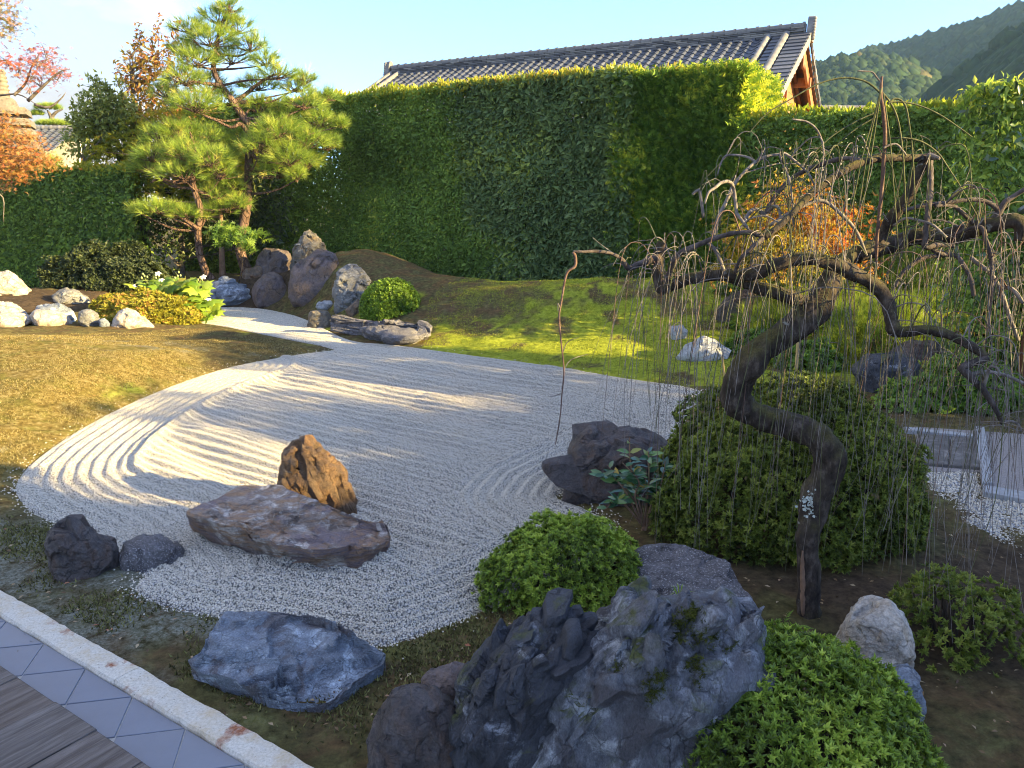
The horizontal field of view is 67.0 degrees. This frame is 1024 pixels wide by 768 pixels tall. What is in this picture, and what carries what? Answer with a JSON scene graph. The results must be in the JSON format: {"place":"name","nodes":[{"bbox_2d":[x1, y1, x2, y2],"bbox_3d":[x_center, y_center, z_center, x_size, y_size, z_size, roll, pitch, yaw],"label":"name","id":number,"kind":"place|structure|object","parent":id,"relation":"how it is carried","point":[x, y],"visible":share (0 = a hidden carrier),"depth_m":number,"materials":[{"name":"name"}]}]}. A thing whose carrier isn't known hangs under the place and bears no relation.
{"place":"outdoors","nodes":[
{"label":"outdoors","id":0,"kind":"place"},
{"bbox_2d":[42,152,63,188],"bbox_3d":[-13.674,-5.092,23.055,1.270,3.663,0.827,0,13,0],"label":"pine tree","id":1,"kind":"object","parent":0,"point":[55,159],"visible":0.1,"depth_m":22.69,"materials":[{"name":"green plant"}]},
{"bbox_2d":[0,666,150,767],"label":"veranda floor","id":2,"kind":"structure","parent":0,"point":[38,729],"depth_m":3.13,"materials":[{"name":"wood"}]},
{"bbox_2d":[0,205,1023,767],"bbox_3d":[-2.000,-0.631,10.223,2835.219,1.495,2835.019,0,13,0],"label":"moss ground","id":3,"kind":"structure","parent":0,"point":[952,715],"depth_m":5.48,"materials":[{"name":"green plant"}]},
{"bbox_2d":[0,301,26,313],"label":"rock","id":4,"kind":"object","parent":3,"relation":"on","point":[6,307],"visible":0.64,"depth_m":13.79,"materials":[{"name":"stone"}]},
{"bbox_2d":[0,270,31,295],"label":"rock","id":5,"kind":"object","parent":3,"relation":"on","point":[12,283],"visible":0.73,"depth_m":15.33,"materials":[{"name":"stone"}]},
{"bbox_2d":[0,312,31,326],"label":"rock","id":6,"kind":"object","parent":3,"relation":"on","point":[14,319],"visible":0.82,"depth_m":13.21,"materials":[{"name":"stone"}]},
{"bbox_2d":[0,69,42,223],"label":"stone pagoda","id":7,"kind":"object","parent":3,"relation":"on","point":[8,103],"visible":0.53,"depth_m":22.02,"materials":[{"name":"beige stone"}]},
{"bbox_2d":[0,0,82,221],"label":"maple tree","id":8,"kind":"object","parent":3,"relation":"on","point":[12,161],"visible":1,"depth_m":12.24,"materials":[{"name":"orange plant"}]},
{"bbox_2d":[29,309,71,325],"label":"rock","id":9,"kind":"object","parent":3,"relation":"on","point":[38,317],"visible":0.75,"depth_m":13.32,"materials":[{"name":"stone"}]},
{"bbox_2d":[30,101,71,125],"bbox_3d":[-18.095,-8.116,30.965,1.950,6.180,1.307,0,13,0],"label":"pine tree","id":10,"kind":"object","parent":3,"relation":"on","point":[52,120],"visible":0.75,"depth_m":30.27,"materials":[{"name":"green plant"}]},
{"bbox_2d":[35,303,76,321],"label":"rock","id":11,"kind":"object","parent":3,"relation":"on","point":[65,310],"visible":0.51,"depth_m":13.70,"materials":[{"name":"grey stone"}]},
{"bbox_2d":[34,125,86,219],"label":"distant roof","id":12,"kind":"structure","parent":3,"relation":"on","point":[52,134],"depth_m":28.51,"materials":[{"name":"paint"}]},
{"bbox_2d":[52,287,90,303],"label":"rock","id":13,"kind":"object","parent":3,"relation":"on","point":[66,295],"visible":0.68,"depth_m":14.94,"materials":[{"name":"grey stone"}]},
{"bbox_2d":[44,514,119,582],"bbox_3d":[-2.593,1.060,4.718,0.428,0.589,0.334,-8,15,-32],"label":"rock","id":14,"kind":"object","parent":3,"relation":"on","point":[77,547],"visible":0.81,"depth_m":4.58,"materials":[{"name":"stone"}]},
{"bbox_2d":[78,309,99,326],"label":"rock","id":15,"kind":"object","parent":3,"relation":"on","point":[88,317],"visible":0.83,"depth_m":13.38,"materials":[{"name":"grey stone"}]},
{"bbox_2d":[0,160,194,287],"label":"hedge","id":16,"kind":"object","parent":3,"relation":"on","point":[28,239],"visible":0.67,"depth_m":19.12,"materials":[{"name":"green plant"}]},
{"bbox_2d":[98,318,109,326],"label":"rock","id":17,"kind":"object","parent":3,"relation":"on","point":[103,322],"visible":0.91,"depth_m":13.33,"materials":[{"name":"white stone"}]},
{"bbox_2d":[55,68,159,208],"bbox_3d":[-9.977,-5.035,19.363,2.621,5.379,1.781,0,13,0],"label":"broadleaf tree","id":18,"kind":"object","parent":3,"relation":"on","point":[99,117],"visible":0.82,"depth_m":18.72,"materials":[{"name":"green plant"}]},
{"bbox_2d":[36,238,179,292],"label":"shade shrub","id":19,"kind":"object","parent":3,"relation":"on","point":[77,263],"visible":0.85,"depth_m":16.40,"materials":[{"name":"green plant"}]},
{"bbox_2d":[0,618,248,767],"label":"tile strip","id":20,"kind":"object","parent":3,"relation":"on","point":[147,735],"visible":0.81,"depth_m":3.38,"materials":[{"name":"tile"}]},
{"bbox_2d":[111,308,153,328],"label":"rock","id":21,"kind":"object","parent":3,"relation":"on","point":[127,318],"visible":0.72,"depth_m":13.41,"materials":[{"name":"stone"}]},
{"bbox_2d":[89,285,204,324],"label":"azalea shrub","id":22,"kind":"object","parent":3,"relation":"on","point":[109,306],"visible":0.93,"depth_m":14.08,"materials":[{"name":"yellow plant"}]},
{"bbox_2d":[118,534,184,572],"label":"rock","id":23,"kind":"object","parent":3,"relation":"on","point":[141,553],"visible":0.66,"depth_m":4.77,"materials":[{"name":"stone"}]},
{"bbox_2d":[0,590,313,767],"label":"granite kerb","id":24,"kind":"structure","parent":3,"relation":"on","point":[219,730],"depth_m":3.46,"materials":[{"name":"white stone"}]},
{"bbox_2d":[109,12,204,256],"bbox_3d":[-9.013,-5.838,19.696,2.510,6.701,1.954,0,13,0],"label":"persimmon tree","id":25,"kind":"object","parent":3,"relation":"on","point":[135,83],"visible":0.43,"depth_m":19.13,"materials":[{"name":"orange plant"}]},
{"bbox_2d":[0,328,324,485],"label":"moss sprigs","id":26,"kind":"object","parent":3,"relation":"on","point":[82,338],"visible":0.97,"depth_m":9.61,"materials":[{"name":"plant"}]},
{"bbox_2d":[80,88,259,276],"bbox_3d":[-8.127,-4.868,18.679,4.469,4.484,1.626,0,13,0],"label":"maple tree","id":27,"kind":"object","parent":3,"relation":"on","point":[222,267],"visible":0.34,"depth_m":18.41,"materials":[{"name":"green plant"}]},
{"bbox_2d":[124,271,225,323],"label":"flowering shrub","id":28,"kind":"object","parent":3,"relation":"on","point":[194,291],"visible":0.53,"depth_m":14.49,"materials":[{"name":"green plant"}]},
{"bbox_2d":[122,111,256,278],"bbox_3d":[-7.335,-4.202,17.432,3.126,3.836,1.905,0,13,0],"label":"pine tree","id":29,"kind":"object","parent":3,"relation":"on","point":[202,210],"visible":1,"depth_m":17.21,"materials":[{"name":"green plant"}]},
{"bbox_2d":[107,117,304,277],"bbox_3d":[-7.751,-4.571,19.491,5.052,4.106,1.644,0,13,0],"label":"broadleaf tree","id":30,"kind":"object","parent":3,"relation":"on","point":[182,250],"visible":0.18,"depth_m":19.44,"materials":[{"name":"green plant"}]},
{"bbox_2d":[207,276,250,305],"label":"rock","id":31,"kind":"object","parent":3,"relation":"on","point":[230,291],"visible":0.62,"depth_m":16.84,"materials":[{"name":"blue stone"}]},
{"bbox_2d":[202,220,275,282],"bbox_3d":[-6.015,-2.852,17.207,1.536,1.648,0.871,0,13,0],"label":"maple tree","id":32,"kind":"object","parent":3,"relation":"on","point":[226,234],"visible":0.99,"depth_m":17.00,"materials":[{"name":"green plant"}]},
{"bbox_2d":[142,0,352,272],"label":"pine tree","id":33,"kind":"object","parent":3,"relation":"on","point":[256,132],"visible":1,"depth_m":17.23,"materials":[{"name":"green plant"}]},
{"bbox_2d":[242,266,262,279],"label":"rock","id":34,"kind":"object","parent":3,"relation":"on","point":[253,272],"visible":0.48,"depth_m":17.49,"materials":[{"name":"grey stone"}]},
{"bbox_2d":[252,272,285,307],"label":"rock","id":35,"kind":"object","parent":3,"relation":"on","point":[268,288],"visible":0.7,"depth_m":16.53,"materials":[{"name":"grey stone"}]},
{"bbox_2d":[255,248,291,274],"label":"rock","id":36,"kind":"object","parent":3,"relation":"on","point":[277,261],"visible":0.6,"depth_m":17.55,"materials":[{"name":"grey stone"}]},
{"bbox_2d":[188,611,385,712],"bbox_3d":[-1.079,1.349,3.660,0.917,0.354,0.511,4,14,18],"label":"rock","id":37,"kind":"object","parent":3,"relation":"on","point":[278,660],"visible":0.91,"depth_m":3.60,"materials":[{"name":"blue stone"}]},
{"bbox_2d":[186,484,390,568],"bbox_3d":[-1.459,0.976,5.032,1.394,0.401,0.630,5,14,20],"label":"rock","id":38,"kind":"object","parent":3,"relation":"on","point":[276,521],"visible":0.91,"depth_m":4.94,"materials":[{"name":"stone"}]},
{"bbox_2d":[289,229,326,269],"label":"rock","id":39,"kind":"object","parent":3,"relation":"on","point":[308,243],"visible":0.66,"depth_m":16.71,"materials":[{"name":"stone"}]},
{"bbox_2d":[288,249,338,307],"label":"rock","id":40,"kind":"object","parent":3,"relation":"on","point":[310,274],"visible":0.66,"depth_m":15.71,"materials":[{"name":"grey stone"}]},
{"bbox_2d":[277,434,357,513],"bbox_3d":[-1.422,0.809,5.659,0.596,0.913,0.409,0,13,0],"label":"rock","id":41,"kind":"object","parent":3,"relation":"on","point":[310,467],"visible":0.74,"depth_m":5.49,"materials":[{"name":"orange stone"}]},
{"bbox_2d":[307,310,330,327],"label":"rock","id":42,"kind":"object","parent":3,"relation":"on","point":[319,318],"visible":0.67,"depth_m":14.00,"materials":[{"name":"stone"}]},
{"bbox_2d":[316,300,331,309],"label":"rock","id":43,"kind":"object","parent":3,"relation":"on","point":[324,305],"visible":0.94,"depth_m":15.02,"materials":[{"name":"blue stone"}]},
{"bbox_2d":[332,264,370,313],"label":"rock","id":44,"kind":"object","parent":3,"relation":"on","point":[352,282],"visible":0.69,"depth_m":14.46,"materials":[{"name":"grey stone"}]},
{"bbox_2d":[345,299,359,316],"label":"rock","id":45,"kind":"object","parent":3,"relation":"on","point":[351,310],"visible":0.73,"depth_m":14.12,"materials":[{"name":"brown stone"}]},
{"bbox_2d":[16,307,699,646],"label":"raked gravel","id":46,"kind":"structure","parent":3,"relation":"on","point":[440,456],"depth_m":6.76,"materials":[{"name":"white gravel"}]},
{"bbox_2d":[1,346,705,658],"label":"stray pebbles","id":47,"kind":"object","parent":46,"relation":"on","point":[196,615],"visible":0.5,"depth_m":4.68,"materials":[{"name":"grey gravel"}]},
{"bbox_2d":[330,315,432,344],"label":"rock","id":48,"kind":"object","parent":3,"relation":"on","point":[393,332],"visible":0.91,"depth_m":12.65,"materials":[{"name":"stone"}]},
{"bbox_2d":[358,277,420,320],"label":"ball shrub","id":49,"kind":"object","parent":3,"relation":"on","point":[385,291],"visible":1,"depth_m":13.62,"materials":[{"name":"green plant"}]},
{"bbox_2d":[171,60,643,281],"bbox_3d":[-3.206,-5.148,20.711,15.268,5.230,3.308,8,15,31],"label":"hedge","id":50,"kind":"object","parent":3,"relation":"on","point":[551,216],"visible":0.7,"depth_m":17.82,"materials":[{"name":"green plant"}]},
{"bbox_2d":[366,683,455,767],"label":"rock","id":51,"kind":"object","parent":3,"relation":"on","point":[410,725],"visible":0.8,"depth_m":2.89,"materials":[{"name":"stone"}]},
{"bbox_2d":[421,661,463,700],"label":"rock","id":52,"kind":"object","parent":3,"relation":"on","point":[442,678],"visible":0.37,"depth_m":3.44,"materials":[{"name":"grey stone"}]},
{"bbox_2d":[0,278,1016,763],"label":"fallen leaves","id":53,"kind":"object","parent":3,"relation":"on","point":[456,626],"visible":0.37,"depth_m":3.99,"materials":[{"name":"brown plant"}]},
{"bbox_2d":[448,587,598,767],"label":"rock","id":54,"kind":"object","parent":3,"relation":"on","point":[514,678],"visible":0.91,"depth_m":2.83,"materials":[{"name":"stone"}]},
{"bbox_2d":[471,507,643,616],"bbox_3d":[0.297,1.014,4.409,1.109,0.578,1.002,0,13,0],"label":"azalea shrub","id":55,"kind":"object","parent":3,"relation":"on","point":[530,544],"visible":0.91,"depth_m":4.21,"materials":[{"name":"green plant"}]},
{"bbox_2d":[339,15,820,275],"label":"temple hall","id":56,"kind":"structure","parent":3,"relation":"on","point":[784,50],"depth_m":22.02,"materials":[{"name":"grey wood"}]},
{"bbox_2d":[418,277,777,385],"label":"moss sprigs","id":57,"kind":"object","parent":3,"relation":"on","point":[587,346],"visible":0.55,"depth_m":12.39,"materials":[{"name":"green plant"}]},
{"bbox_2d":[542,420,697,506],"bbox_3d":[0.845,0.825,6.044,1.248,1.063,0.756,0,13,0],"label":"rock","id":58,"kind":"object","parent":3,"relation":"on","point":[589,449],"visible":0.53,"depth_m":5.74,"materials":[{"name":"stone"}]},
{"bbox_2d":[589,437,676,530],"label":"camellia plant","id":59,"kind":"object","parent":3,"relation":"on","point":[630,480],"visible":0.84,"depth_m":5.15,"materials":[{"name":"green plant"}]},
{"bbox_2d":[532,575,775,767],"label":"rock","id":60,"kind":"object","parent":3,"relation":"on","point":[659,681],"visible":0.97,"depth_m":2.73,"materials":[{"name":"stone"}]},
{"bbox_2d":[670,582,691,594],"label":"grass tuft","id":61,"kind":"object","parent":60,"relation":"attached to","point":[678,589],"visible":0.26,"depth_m":3.31,"materials":[{"name":"green plant"}]},
{"bbox_2d":[669,325,687,339],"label":"rock","id":62,"kind":"object","parent":3,"relation":"on","point":[684,335],"visible":0.66,"depth_m":11.74,"materials":[{"name":"grey stone"}]},
{"bbox_2d":[628,543,752,599],"bbox_3d":[0.920,1.143,4.215,0.513,0.392,0.770,-9,16,-34],"label":"rock","id":63,"kind":"object","parent":3,"relation":"on","point":[666,567],"visible":0.41,"depth_m":4.20,"materials":[{"name":"stone"}]},
{"bbox_2d":[601,57,786,281],"bbox_3d":[3.900,-4.091,16.438,3.379,5.125,3.087,8,15,30],"label":"hedge","id":64,"kind":"object","parent":3,"relation":"on","point":[673,101],"visible":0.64,"depth_m":15.24,"materials":[{"name":"green plant"}]},
{"bbox_2d":[676,336,730,361],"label":"rock","id":65,"kind":"object","parent":3,"relation":"on","point":[686,350],"visible":0.65,"depth_m":10.64,"materials":[{"name":"grey stone"}]},
{"bbox_2d":[721,356,725,376],"bbox_3d":[2.610,-0.151,9.513,0.098,0.388,0.032,0,13,0],"label":"bamboo stake","id":66,"kind":"object","parent":3,"relation":"on","point":[724,373],"visible":0.45,"depth_m":9.49,"materials":[{"name":"brown wood"}]},
{"bbox_2d":[715,289,760,322],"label":"rock","id":67,"kind":"object","parent":3,"relation":"on","point":[734,305],"visible":0.41,"depth_m":12.13,"materials":[{"name":"stone"}]},
{"bbox_2d":[709,277,772,298],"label":"leafy shrub","id":68,"kind":"object","parent":3,"relation":"on","point":[721,292],"visible":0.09,"depth_m":13.02,"materials":[{"name":"green plant"}]},
{"bbox_2d":[723,327,766,355],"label":"leafy shrub","id":69,"kind":"object","parent":3,"relation":"on","point":[729,344],"visible":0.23,"depth_m":10.99,"materials":[{"name":"green plant"}]},
{"bbox_2d":[724,305,825,335],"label":"leafy shrub","id":70,"kind":"object","parent":3,"relation":"on","point":[732,325],"visible":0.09,"depth_m":11.90,"materials":[{"name":"green plant"}]},
{"bbox_2d":[548,70,1023,640],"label":"weeping tree","id":71,"kind":"object","parent":3,"relation":"on","point":[808,314],"visible":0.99,"depth_m":3.71,"materials":[{"name":"brown plant"}]},
{"bbox_2d":[764,610,813,633],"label":"fern","id":72,"kind":"object","parent":3,"relation":"on","point":[788,615],"visible":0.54,"depth_m":3.27,"materials":[{"name":"green plant"}]},
{"bbox_2d":[647,368,935,574],"bbox_3d":[1.878,0.461,5.249,1.821,1.165,1.816,4,14,17],"label":"azalea shrub","id":73,"kind":"object","parent":3,"relation":"on","point":[667,506],"visible":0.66,"depth_m":4.75,"materials":[{"name":"green plant"}]},
{"bbox_2d":[795,342,799,371],"bbox_3d":[2.259,0.136,6.192,0.046,1.315,0.033,0,13,0],"label":"bamboo stake","id":74,"kind":"object","parent":3,"relation":"on","point":[797,348],"visible":0.16,"depth_m":6.10,"materials":[{"name":"brown wood"}]},
{"bbox_2d":[699,165,896,324],"bbox_3d":[4.260,-1.926,11.368,3.089,2.502,2.310,0,13,0],"label":"nandina shrub","id":75,"kind":"object","parent":3,"relation":"on","point":[776,243],"visible":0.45,"depth_m":11.14,"materials":[{"name":"orange plant"}]},
{"bbox_2d":[730,277,883,351],"bbox_3d":[4.408,-1.022,11.270,2.421,1.154,1.565,0,13,0],"label":"needle shrub","id":76,"kind":"object","parent":3,"relation":"on","point":[753,310],"visible":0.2,"depth_m":11.20,"materials":[{"name":"green plant"}]},
{"bbox_2d":[770,336,848,372],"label":"leafy shrub","id":77,"kind":"object","parent":3,"relation":"on","point":[830,357],"visible":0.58,"depth_m":9.99,"materials":[{"name":"green plant"}]},
{"bbox_2d":[677,618,949,767],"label":"azalea shrub","id":78,"kind":"object","parent":3,"relation":"on","point":[834,662],"visible":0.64,"depth_m":2.71,"materials":[{"name":"green plant"}]},
{"bbox_2d":[804,279,865,301],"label":"leafy shrub","id":79,"kind":"object","parent":3,"relation":"on","point":[849,290],"depth_m":12.27,"materials":[{"name":"green plant"}]},
{"bbox_2d":[815,105,867,202],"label":"garden wall","id":80,"kind":"structure","parent":3,"relation":"on","point":[857,106],"depth_m":24.59,"materials":[{"name":"tile"}]},
{"bbox_2d":[836,595,915,668],"bbox_3d":[1.710,1.230,3.673,0.361,0.451,0.298,5,14,19],"label":"rock","id":81,"kind":"object","parent":3,"relation":"on","point":[877,625],"visible":0.71,"depth_m":3.55,"materials":[{"name":"stone"}]},
{"bbox_2d":[737,93,1023,292],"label":"hedge","id":82,"kind":"object","parent":3,"relation":"on","point":[781,126],"visible":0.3,"depth_m":13.70,"materials":[{"name":"green plant"}]},
{"bbox_2d":[809,281,961,367],"bbox_3d":[4.993,-0.799,10.232,2.085,1.283,1.552,0,13,0],"label":"needle shrub","id":83,"kind":"object","parent":3,"relation":"on","point":[861,320],"visible":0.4,"depth_m":10.12,"materials":[{"name":"green plant"}]},
{"bbox_2d":[851,351,921,392],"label":"rock","id":84,"kind":"object","parent":3,"relation":"on","point":[873,378],"visible":0.48,"depth_m":8.90,"materials":[{"name":"stone"}]},
{"bbox_2d":[866,663,926,727],"bbox_3d":[1.620,1.354,3.275,0.241,0.359,0.167,8,15,32],"label":"rock","id":85,"kind":"object","parent":3,"relation":"on","point":[909,674],"visible":0.25,"depth_m":3.20,"materials":[{"name":"grey stone"}]},
{"bbox_2d":[869,375,949,413],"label":"leafy shrub","id":86,"kind":"object","parent":3,"relation":"on","point":[893,399],"visible":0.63,"depth_m":8.14,"materials":[{"name":"green plant"}]},
{"bbox_2d":[844,245,977,317],"bbox_3d":[6.268,-1.690,12.322,2.450,1.428,1.644,0,13,0],"label":"needle shrub","id":87,"kind":"object","parent":3,"relation":"on","point":[886,263],"visible":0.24,"depth_m":12.01,"materials":[{"name":"green plant"}]},
{"bbox_2d":[890,339,947,363],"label":"rock","id":88,"kind":"object","parent":3,"relation":"on","point":[909,350],"visible":0.23,"depth_m":9.35,"materials":[{"name":"stone"}]},
{"bbox_2d":[887,272,967,315],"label":"leafy shrub","id":89,"kind":"object","parent":3,"relation":"on","point":[921,286],"visible":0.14,"depth_m":12.10,"materials":[{"name":"green plant"}]},
{"bbox_2d":[918,353,963,391],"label":"leafy shrub","id":90,"kind":"object","parent":3,"relation":"on","point":[927,362],"depth_m":9.15,"materials":[{"name":"green plant"}]},
{"bbox_2d":[886,309,1019,346],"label":"leafy shrub","id":91,"kind":"object","parent":3,"relation":"on","point":[913,338],"visible":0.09,"depth_m":10.64,"materials":[{"name":"green plant"}]},
{"bbox_2d":[886,559,1023,678],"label":"azalea shrub","id":92,"kind":"object","parent":3,"relation":"on","point":[989,612],"visible":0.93,"depth_m":3.67,"materials":[{"name":"green plant"}]},
{"bbox_2d":[896,353,1023,416],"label":"leafy shrub","id":93,"kind":"object","parent":3,"relation":"on","point":[960,392],"visible":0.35,"depth_m":8.11,"materials":[{"name":"green plant"}]},
{"bbox_2d":[926,455,1023,545],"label":"path gravel","id":94,"kind":"structure","parent":3,"relation":"on","point":[952,481],"depth_m":5.67,"materials":[{"name":"white gravel"}]},
{"bbox_2d":[929,71,1023,390],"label":"hedge","id":95,"kind":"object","parent":3,"relation":"on","point":[1008,91],"depth_m":8.61,"materials":[{"name":"green plant"}]},
{"bbox_2d":[954,264,1023,312],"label":"leafy shrub","id":96,"kind":"object","parent":3,"relation":"on","point":[976,304],"visible":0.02,"depth_m":12.06,"materials":[{"name":"green plant"}]},
{"bbox_2d":[983,344,1020,375],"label":"leafy shrub","id":97,"kind":"object","parent":3,"relation":"on","point":[1001,358],"visible":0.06,"depth_m":9.00,"materials":[{"name":"green plant"}]},
{"bbox_2d":[1017,205,1023,388],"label":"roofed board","id":98,"kind":"object","parent":3,"relation":"on","point":[1021,211],"visible":0.25,"depth_m":8.60,"materials":[{"name":"brown wood"}]},
{"bbox_2d":[0,0,1023,201],"label":"sky","id":99,"kind":"structure","parent":0,"point":[350,42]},
{"bbox_2d":[903,426,1023,502],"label":"path","id":100,"kind":"structure","parent":0,"point":[957,464],"depth_m":6.71,"materials":[{"name":"stone"}]},
{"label":"far hill","id":101,"kind":"structure","parent":0,"visible":0},
{"bbox_2d":[851,0,1023,75],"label":"hill forest","id":102,"kind":"object","parent":101,"relation":"on","point":[947,50],"visible":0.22,"depth_m":425.86,"materials":[{"name":"green plant"}]},
{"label":"middle hill","id":103,"kind":"structure","parent":0,"visible":0},
{"bbox_2d":[801,50,941,202],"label":"hill forest","id":104,"kind":"object","parent":103,"relation":"on","point":[905,79],"visible":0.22,"depth_m":306.29,"materials":[{"name":"green plant"}]},
{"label":"near hill","id":105,"kind":"structure","parent":0,"visible":0},
{"bbox_2d":[891,22,1023,200],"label":"hill forest","id":106,"kind":"object","parent":105,"relation":"on","point":[1004,53],"visible":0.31,"depth_m":218.75,"materials":[{"name":"green plant"}]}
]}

